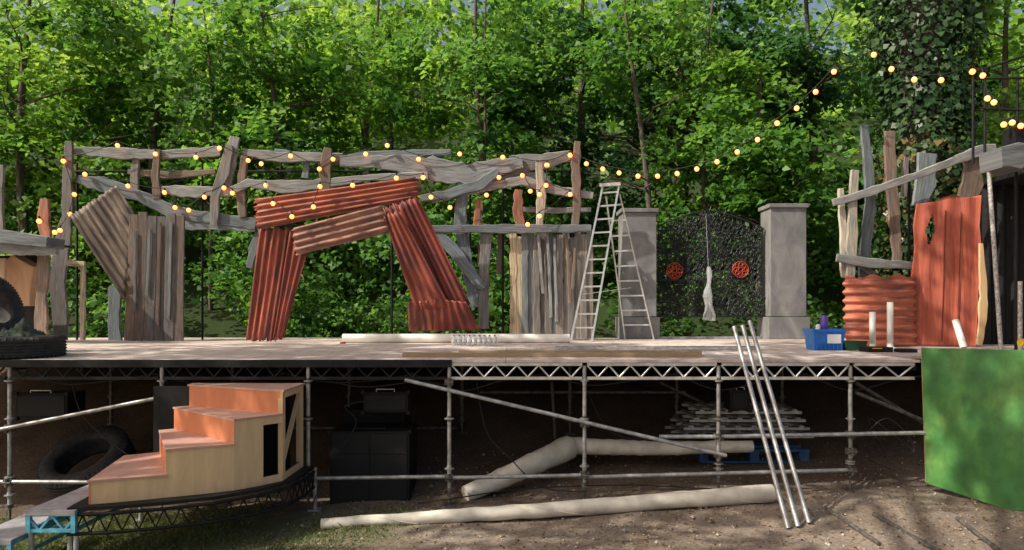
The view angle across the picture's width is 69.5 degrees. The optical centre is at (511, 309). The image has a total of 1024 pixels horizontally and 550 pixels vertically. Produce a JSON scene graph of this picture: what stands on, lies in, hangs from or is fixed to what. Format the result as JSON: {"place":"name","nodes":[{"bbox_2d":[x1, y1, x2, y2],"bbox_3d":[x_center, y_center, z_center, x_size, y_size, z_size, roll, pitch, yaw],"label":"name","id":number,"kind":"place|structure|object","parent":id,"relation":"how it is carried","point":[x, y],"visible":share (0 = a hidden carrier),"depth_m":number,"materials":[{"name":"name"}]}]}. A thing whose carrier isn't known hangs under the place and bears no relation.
{"place":"outdoors","nodes":[
{"label":"outdoors","id":0,"kind":"place"},
{"bbox_2d":[0,47,1023,549],"bbox_3d":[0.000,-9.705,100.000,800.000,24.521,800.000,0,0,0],"label":"ground","id":1,"kind":"structure","parent":0,"point":[520,433],"depth_m":10.73,"materials":[{"name":"brown soil"}]},
{"bbox_2d":[0,514,66,549],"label":"portable step","id":2,"kind":"object","parent":1,"relation":"on","point":[12,532],"visible":0.39,"depth_m":7.12,"materials":[{"name":"grey paint"}]},
{"bbox_2d":[0,13,102,229],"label":"beech tree","id":3,"kind":"object","parent":1,"relation":"on","point":[13,108],"visible":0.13,"depth_m":19.44,"materials":[{"name":"green plant"}]},
{"bbox_2d":[25,484,119,549],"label":"portable step","id":4,"kind":"object","parent":1,"relation":"on","point":[55,509],"visible":0.73,"depth_m":6.89,"materials":[{"name":"blue paint"}]},
{"bbox_2d":[35,425,135,498],"bbox_3d":[-5.700,2.059,9.900,1.192,0.889,1.135,0,0,0],"label":"tyre","id":5,"kind":"object","parent":1,"relation":"on","point":[61,460],"visible":0.69,"depth_m":9.91,"materials":[{"name":"rubber"}]},
{"bbox_2d":[0,0,187,269],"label":"sycamore tree","id":6,"kind":"object","parent":1,"relation":"on","point":[24,204],"visible":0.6,"depth_m":18.27,"materials":[{"name":"green plant"}]},
{"bbox_2d":[0,0,288,282],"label":"sycamore tree","id":7,"kind":"object","parent":1,"relation":"on","point":[136,74],"visible":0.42,"depth_m":18.74,"materials":[{"name":"green plant"}]},
{"bbox_2d":[66,383,322,549],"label":"stage steps","id":8,"kind":"structure","parent":1,"relation":"on","point":[213,441],"depth_m":7.67,"materials":[{"name":"beige wood"}]},
{"bbox_2d":[0,500,424,549],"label":"grass","id":9,"kind":"structure","parent":1,"relation":"on","point":[131,536],"depth_m":7.84,"materials":[{"name":"green plant"}]},
{"bbox_2d":[149,6,299,310],"bbox_3d":[-7.117,-4.229,18.361,3.511,8.947,2.854,0,0,-21],"label":"sapling","id":10,"kind":"object","parent":1,"relation":"on","point":[225,66],"visible":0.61,"depth_m":17.87,"materials":[{"name":"green plant"}]},
{"bbox_2d":[129,0,415,275],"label":"sycamore tree","id":11,"kind":"object","parent":1,"relation":"on","point":[257,124],"visible":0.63,"depth_m":18.34,"materials":[{"name":"green plant"}]},
{"bbox_2d":[243,0,495,235],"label":"lime tree","id":12,"kind":"object","parent":1,"relation":"on","point":[306,17],"visible":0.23,"depth_m":22.01,"materials":[{"name":"green plant"}]},
{"bbox_2d":[231,276,510,337],"bbox_3d":[-2.454,0.128,16.628,7.952,2.203,2.226,0,0,0],"label":"elder bush","id":13,"kind":"object","parent":1,"relation":"on","point":[359,311],"visible":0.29,"depth_m":16.35,"materials":[{"name":"green plant"}]},
{"bbox_2d":[327,423,416,503],"bbox_3d":[-1.756,1.949,9.436,1.032,0.980,0.728,0,0,0],"label":"subwoofer","id":14,"kind":"object","parent":1,"relation":"on","point":[369,449],"visible":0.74,"depth_m":9.09,"materials":[{"name":"black paint"}]},
{"bbox_2d":[344,404,410,422],"bbox_3d":[-1.839,1.825,10.175,0.815,0.950,0.650,0,0,0],"label":"flight case","id":15,"kind":"object","parent":14,"relation":"on","point":[381,417],"visible":0.21,"depth_m":9.85,"materials":[{"name":"black paint"}]},
{"bbox_2d":[361,389,410,414],"bbox_3d":[-1.575,1.149,9.336,0.612,0.324,0.328,0,0,0],"label":"loudspeaker","id":16,"kind":"object","parent":15,"relation":"on","point":[400,401],"visible":1,"depth_m":9.19,"materials":[{"name":"black paint"}]},
{"bbox_2d":[331,45,445,192],"bbox_3d":[-4.003,-5.649,24.011,3.700,6.116,3.078,0,0,0],"label":"sapling","id":17,"kind":"object","parent":1,"relation":"on","point":[391,140],"visible":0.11,"depth_m":23.97,"materials":[{"name":"green plant"}]},
{"bbox_2d":[0,365,925,522],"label":"scaffold frame","id":18,"kind":"object","parent":1,"relation":"on","point":[10,480],"visible":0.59,"depth_m":8.73,"materials":[{"name":"metal"}]},
{"bbox_2d":[0,359,916,379],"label":"stage truss","id":19,"kind":"object","parent":18,"relation":"on","point":[845,366],"visible":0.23,"depth_m":8.74,"materials":[{"name":"silver metal"}]},
{"bbox_2d":[13,390,85,420],"bbox_3d":[-5.926,1.207,9.486,0.692,0.385,0.428,0,0,0],"label":"loudspeaker","id":20,"kind":"object","parent":19,"relation":"attached to","point":[41,403],"visible":0.91,"depth_m":9.29,"materials":[{"name":"black paint"}]},
{"bbox_2d":[19,372,921,503],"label":"power cables","id":21,"kind":"object","parent":19,"relation":"attached to","point":[426,381],"visible":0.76,"depth_m":8.89,"materials":[{"name":"black rubber"}]},
{"bbox_2d":[0,338,1023,366],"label":"stage deck","id":22,"kind":"structure","parent":19,"relation":"on","point":[235,352],"depth_m":9.99,"materials":[{"name":"grey wood"}]},
{"bbox_2d":[0,277,25,330],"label":"tyre","id":23,"kind":"object","parent":22,"relation":"on","point":[12,312],"visible":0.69,"depth_m":10.44,"materials":[{"name":"rubber"}]},
{"bbox_2d":[0,317,45,336],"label":"camouflage netting","id":24,"kind":"object","parent":22,"relation":"on","point":[23,327],"visible":0.41,"depth_m":9.80,"materials":[{"name":"green fabric"}]},
{"bbox_2d":[0,334,66,359],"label":"tyre","id":25,"kind":"object","parent":22,"relation":"on","point":[31,346],"visible":0.98,"depth_m":8.98,"materials":[{"name":"rubber"}]},
{"bbox_2d":[0,165,85,339],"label":"wooden shack","id":26,"kind":"structure","parent":22,"relation":"on","point":[27,278],"depth_m":12.59,"materials":[{"name":"brown wood"}]},
{"bbox_2d":[124,212,184,340],"bbox_3d":[-6.716,-0.618,13.841,1.141,2.422,0.069,0,0,0],"label":"painted board panel","id":27,"kind":"object","parent":22,"relation":"on","point":[155,287],"visible":1,"depth_m":13.85,"materials":[{"name":"grey wood"}]},
{"bbox_2d":[70,185,134,300],"bbox_3d":[-7.718,-1.246,13.909,1.172,2.220,0.228,0,0,0],"label":"corrugated iron sheet","id":28,"kind":"object","parent":27,"relation":"attached to","point":[101,222],"visible":1,"depth_m":13.88,"materials":[{"name":"grey metal"}]},
{"bbox_2d":[49,136,593,339],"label":"timber set wall","id":29,"kind":"structure","parent":22,"relation":"on","point":[544,265],"depth_m":14.14,"materials":[{"name":"grey wood"}]},
{"bbox_2d":[36,49,1023,234],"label":"festoon lights","id":30,"kind":"object","parent":29,"relation":"hanging from","point":[1003,124],"visible":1,"depth_m":13.87,"materials":[{"name":"yellow glass"}]},
{"bbox_2d":[246,177,480,341],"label":"corrugated iron arch","id":31,"kind":"structure","parent":22,"relation":"on","point":[440,302],"depth_m":13.53,"materials":[{"name":"metal"}]},
{"bbox_2d":[342,334,569,342],"bbox_3d":[-0.998,0.518,13.200,4.056,0.160,0.200,0,0,0],"label":"white plastic roll","id":32,"kind":"object","parent":22,"relation":"on","point":[447,338],"visible":0.94,"depth_m":13.14,"materials":[{"name":"plastic"}]},
{"bbox_2d":[452,335,496,341],"bbox_3d":[-0.629,0.514,12.342,0.758,0.168,0.159,0,0,0],"label":"water bottle pack","id":33,"kind":"object","parent":22,"relation":"on","point":[475,340],"visible":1,"depth_m":12.27,"materials":[{"name":"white plastic"}]},
{"bbox_2d":[402,352,701,356],"bbox_3d":[0.499,0.573,9.325,3.733,0.046,0.250,0,0,0],"label":"timber plank","id":34,"kind":"object","parent":22,"relation":"on","point":[551,354],"visible":1,"depth_m":9.20,"materials":[{"name":"brown wood"}]},
{"bbox_2d":[459,350,701,352],"bbox_3d":[0.879,0.563,9.550,3.134,0.066,0.100,0,0,0],"label":"timber plank","id":35,"kind":"object","parent":22,"relation":"on","point":[699,351],"visible":0.5,"depth_m":9.50,"materials":[{"name":"brown wood"}]},
{"bbox_2d":[570,182,653,341],"bbox_3d":[1.941,-0.904,14.217,2.022,3.024,0.467,0,0,-40],"label":"step ladder","id":36,"kind":"object","parent":22,"relation":"on","point":[609,219],"visible":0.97,"depth_m":14.03,"materials":[{"name":"metal"}]},
{"bbox_2d":[615,208,659,338],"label":"gate pillar","id":37,"kind":"structure","parent":22,"relation":"on","point":[641,222],"depth_m":14.90,"materials":[{"name":"grey concrete"}]},
{"bbox_2d":[656,206,765,320],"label":"iron gate","id":38,"kind":"structure","parent":37,"relation":"attached to","point":[708,240],"depth_m":15.18,"materials":[{"name":"black metal"}]},
{"bbox_2d":[555,346,755,348],"bbox_3d":[2.131,0.560,10.775,3.024,0.030,0.410,0,0,0],"label":"plank","id":39,"kind":"object","parent":22,"relation":"on","point":[648,347],"visible":0.95,"depth_m":10.57,"materials":[{"name":"wood"}]},
{"bbox_2d":[657,336,761,338],"bbox_3d":[3.969,0.574,14.885,2.110,0.048,0.130,0,0,0],"label":"threshold board","id":40,"kind":"object","parent":22,"relation":"on","point":[702,337],"visible":0.93,"depth_m":14.82,"materials":[{"name":"wood"}]},
{"bbox_2d":[757,203,809,338],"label":"gate pillar","id":41,"kind":"structure","parent":22,"relation":"on","point":[783,225],"depth_m":14.90,"materials":[{"name":"grey concrete"}]},
{"bbox_2d":[802,329,846,349],"bbox_3d":[4.611,0.445,10.900,0.500,0.310,0.390,0,0,0],"label":"blue storage crate","id":42,"kind":"object","parent":22,"relation":"on","point":[824,339],"visible":1,"depth_m":10.73,"materials":[{"name":"plastic"}]},
{"bbox_2d":[820,315,827,328],"bbox_3d":[4.611,0.255,10.900,0.110,0.330,0.107,0,0,0],"label":"spray can","id":43,"kind":"object","parent":42,"relation":"in","point":[824,321],"visible":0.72,"depth_m":10.86,"materials":[{"name":"metal"}]},
{"bbox_2d":[842,340,867,350],"bbox_3d":[4.989,0.530,10.800,0.320,0.140,0.260,0,0,0],"label":"green tray","id":44,"kind":"object","parent":22,"relation":"on","point":[851,345],"visible":0.83,"depth_m":10.69,"materials":[{"name":"plastic"}]},
{"bbox_2d":[869,312,875,345],"bbox_3d":[5.325,0.319,10.900,0.200,0.561,0.200,0,0,0],"label":"candle tube","id":45,"kind":"object","parent":22,"relation":"on","point":[872,328],"visible":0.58,"depth_m":10.87,"materials":[{"name":"white plastic"}]},
{"bbox_2d":[842,274,918,346],"bbox_3d":[5.998,0.012,11.891,1.240,1.176,0.285,0,0,0],"label":"corrugated iron barrel","id":46,"kind":"object","parent":22,"relation":"on","point":[864,297],"visible":0.9,"depth_m":11.83,"materials":[{"name":"metal"}]},
{"bbox_2d":[859,346,917,352],"bbox_3d":[5.292,0.564,10.400,0.626,0.068,0.400,0,0,0],"label":"tool case","id":47,"kind":"object","parent":22,"relation":"on","point":[880,349],"visible":1,"depth_m":10.30,"materials":[{"name":"black paint"}]},
{"bbox_2d":[887,302,895,349],"bbox_3d":[5.585,0.247,10.900,0.200,0.706,0.200,0,0,0],"label":"candle tube","id":48,"kind":"object","parent":22,"relation":"on","point":[889,324],"visible":0.69,"depth_m":10.86,"materials":[{"name":"white plastic"}]},
{"bbox_2d":[831,125,996,277],"bbox_3d":[6.598,-1.217,12.304,2.695,3.695,0.436,0,0,0],"label":"timber set frame","id":49,"kind":"object","parent":22,"relation":"on","point":[848,259],"visible":0.92,"depth_m":12.21,"materials":[{"name":"grey wood"}]},
{"bbox_2d":[911,195,980,346],"bbox_3d":[6.993,-0.616,12.020,1.077,2.433,0.367,0,0,16],"label":"red board door","id":50,"kind":"structure","parent":22,"relation":"on","point":[945,269],"depth_m":11.86,"materials":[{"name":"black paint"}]},
{"bbox_2d":[952,319,967,348],"bbox_3d":[6.733,0.371,11.100,0.106,0.450,0.290,0,0,0],"label":"candle tube","id":51,"kind":"object","parent":22,"relation":"on","point":[959,334],"visible":0.97,"depth_m":11.06,"materials":[{"name":"white plastic"}]},
{"bbox_2d":[977,243,987,344],"bbox_3d":[7.395,-0.235,11.596,0.178,1.608,0.020,0,0,0],"label":"plywood offcut","id":52,"kind":"object","parent":22,"relation":"on","point":[982,307],"visible":1,"depth_m":11.59,"materials":[{"name":"beige wood"}]},
{"bbox_2d":[969,55,1023,163],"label":"lighting frame","id":53,"kind":"object","parent":22,"relation":"on","point":[1013,135],"visible":0.78,"depth_m":11.18,"materials":[{"name":"black paint"}]},
{"bbox_2d":[978,142,1023,349],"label":"side booth","id":54,"kind":"object","parent":22,"relation":"on","point":[1002,218],"visible":0.77,"depth_m":12.55,"materials":[{"name":"black paint"}]},
{"bbox_2d":[724,387,751,412],"bbox_3d":[2.965,1.174,9.736,0.305,0.335,0.328,0,0,0],"label":"loudspeaker","id":55,"kind":"object","parent":18,"relation":"attached to","point":[737,399],"visible":0.81,"depth_m":9.60,"materials":[{"name":"black paint"}]},
{"bbox_2d":[342,0,597,257],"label":"beech tree","id":56,"kind":"object","parent":1,"relation":"on","point":[424,59],"visible":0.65,"depth_m":18.95,"materials":[{"name":"green plant"}]},
{"bbox_2d":[0,139,977,337],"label":"undergrowth","id":57,"kind":"object","parent":1,"relation":"on","point":[369,246],"visible":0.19,"depth_m":17.11,"materials":[{"name":"green plant"}]},
{"bbox_2d":[430,0,559,316],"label":"sapling","id":58,"kind":"object","parent":1,"relation":"on","point":[477,62],"visible":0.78,"depth_m":17.59,"materials":[{"name":"green plant"}]},
{"bbox_2d":[0,0,1023,177],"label":"distant woodland","id":59,"kind":"object","parent":1,"relation":"on","point":[613,127],"visible":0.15,"depth_m":31.63,"materials":[{"name":"green plant"}]},
{"bbox_2d":[461,436,576,500],"bbox_3d":[0.120,2.025,9.425,1.671,0.657,0.324,0,0,-36],"label":"canvas roll","id":60,"kind":"object","parent":1,"relation":"on","point":[559,451],"visible":0.83,"depth_m":9.36,"materials":[{"name":"beige fabric"}]},
{"bbox_2d":[18,463,1023,549],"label":"leaf litter","id":61,"kind":"object","parent":1,"relation":"on","point":[597,542],"visible":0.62,"depth_m":7.72,"materials":[{"name":"brown plant"}]},
{"bbox_2d":[320,484,775,529],"bbox_3d":[0.461,2.176,8.129,5.031,0.373,0.208,0,0,-6],"label":"canvas roll","id":62,"kind":"object","parent":1,"relation":"on","point":[747,494],"visible":0.99,"depth_m":8.09,"materials":[{"name":"beige fabric"}]},
{"bbox_2d":[444,0,700,238],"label":"beech tree","id":63,"kind":"object","parent":1,"relation":"on","point":[582,133],"visible":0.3,"depth_m":20.46,"materials":[{"name":"green plant"}]},
{"bbox_2d":[553,0,730,207],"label":"ash tree","id":64,"kind":"object","parent":1,"relation":"on","point":[685,18],"visible":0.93,"depth_m":17.45,"materials":[{"name":"green plant"}]},
{"bbox_2d":[274,436,1022,549],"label":"gravel","id":65,"kind":"structure","parent":1,"relation":"on","point":[624,530],"depth_m":7.86,"materials":[{"name":"grey gravel"}]},
{"bbox_2d":[571,437,753,455],"bbox_3d":[1.952,1.838,9.823,2.468,0.237,0.250,0,0,6],"label":"canvas roll","id":66,"kind":"object","parent":1,"relation":"on","point":[613,447],"visible":0.86,"depth_m":9.74,"materials":[{"name":"beige fabric"}]},
{"bbox_2d":[553,0,782,278],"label":"beech tree","id":67,"kind":"object","parent":1,"relation":"on","point":[733,11],"visible":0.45,"depth_m":19.77,"materials":[{"name":"green plant"}]},
{"bbox_2d":[630,0,742,305],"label":"sapling","id":68,"kind":"object","parent":1,"relation":"on","point":[699,59],"visible":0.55,"depth_m":18.14,"materials":[{"name":"green plant"}]},
{"bbox_2d":[693,440,808,462],"bbox_3d":[3.286,1.994,10.508,1.490,0.180,1.023,0,0,0],"label":"blue pallet","id":69,"kind":"object","parent":1,"relation":"on","point":[799,452],"visible":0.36,"depth_m":10.00,"materials":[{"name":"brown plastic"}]},
{"bbox_2d":[665,402,813,437],"bbox_3d":[3.190,1.565,10.511,1.860,0.388,0.881,0,0,0],"label":"aluminium deck stack","id":70,"kind":"object","parent":69,"relation":"on","point":[703,419],"visible":0.71,"depth_m":10.28,"materials":[{"name":"metal"}]},
{"bbox_2d":[732,326,790,528],"bbox_3d":[2.697,1.209,8.055,0.048,2.029,1.264,0,0,-9],"label":"scaffold pole","id":71,"kind":"object","parent":1,"relation":"on","point":[764,441],"visible":1,"depth_m":7.97,"materials":[{"name":"metal"}]},
{"bbox_2d":[635,42,900,313],"bbox_3d":[5.895,-2.833,17.476,6.058,6.520,5.685,0,0,0],"label":"sycamore tree","id":72,"kind":"object","parent":1,"relation":"on","point":[777,175],"visible":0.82,"depth_m":16.93,"materials":[{"name":"green plant"}]},
{"bbox_2d":[741,325,799,526],"bbox_3d":[2.802,1.196,8.070,0.048,2.034,1.236,0,0,-9],"label":"scaffold pole","id":73,"kind":"object","parent":1,"relation":"on","point":[774,440],"visible":1,"depth_m":7.99,"materials":[{"name":"metal"}]},
{"bbox_2d":[748,320,810,522],"bbox_3d":[2.915,1.161,8.105,0.048,2.069,1.179,0,0,-13],"label":"scaffold pole","id":74,"kind":"object","parent":1,"relation":"on","point":[783,435],"visible":1,"depth_m":8.03,"materials":[{"name":"metal"}]},
{"bbox_2d":[675,0,957,263],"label":"beech tree","id":75,"kind":"object","parent":1,"relation":"on","point":[799,58],"visible":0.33,"depth_m":19.94,"materials":[{"name":"green plant"}]},
{"bbox_2d":[822,505,881,545],"bbox_3d":[3.401,2.162,7.431,0.042,0.063,1.180,0,0,-1],"label":"steel bar","id":76,"kind":"object","parent":1,"relation":"on","point":[858,529],"visible":1,"depth_m":7.32,"materials":[{"name":"grey metal"}]},
{"bbox_2d":[872,512,938,549],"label":"steel bar","id":77,"kind":"object","parent":1,"relation":"on","point":[894,525],"visible":1,"depth_m":7.10,"materials":[{"name":"grey metal"}]},
{"bbox_2d":[854,0,993,337],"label":"ivy clad tree","id":78,"kind":"object","parent":1,"relation":"on","point":[922,115],"visible":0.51,"depth_m":15.40,"materials":[{"name":"green plant"}]},
{"bbox_2d":[874,0,1023,194],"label":"sycamore tree","id":79,"kind":"object","parent":1,"relation":"on","point":[1006,96],"visible":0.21,"depth_m":16.44,"materials":[{"name":"green plant"}]},
{"bbox_2d":[921,347,1023,511],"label":"green painted board","id":80,"kind":"object","parent":1,"relation":"on","point":[973,414],"visible":0.85,"depth_m":8.10,"materials":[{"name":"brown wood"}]},
{"bbox_2d":[955,516,1001,549],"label":"steel bar","id":81,"kind":"object","parent":1,"relation":"on","point":[978,534],"visible":1,"depth_m":6.91,"materials":[{"name":"grey metal"}]},
{"bbox_2d":[968,0,1023,178],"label":"beech tree","id":82,"kind":"object","parent":1,"relation":"on","point":[991,88],"visible":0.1,"depth_m":20.93,"materials":[{"name":"green plant"}]},
{"bbox_2d":[0,0,1023,56],"label":"sky","id":83,"kind":"structure","parent":0,"point":[815,4],"materials":[{"name":"white"}]},
{"bbox_2d":[1017,339,1023,349],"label":"power tool","id":84,"kind":"object","parent":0,"point":[1020,342],"visible":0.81,"depth_m":9.59,"materials":[{"name":"yellow plastic"}]}
]}

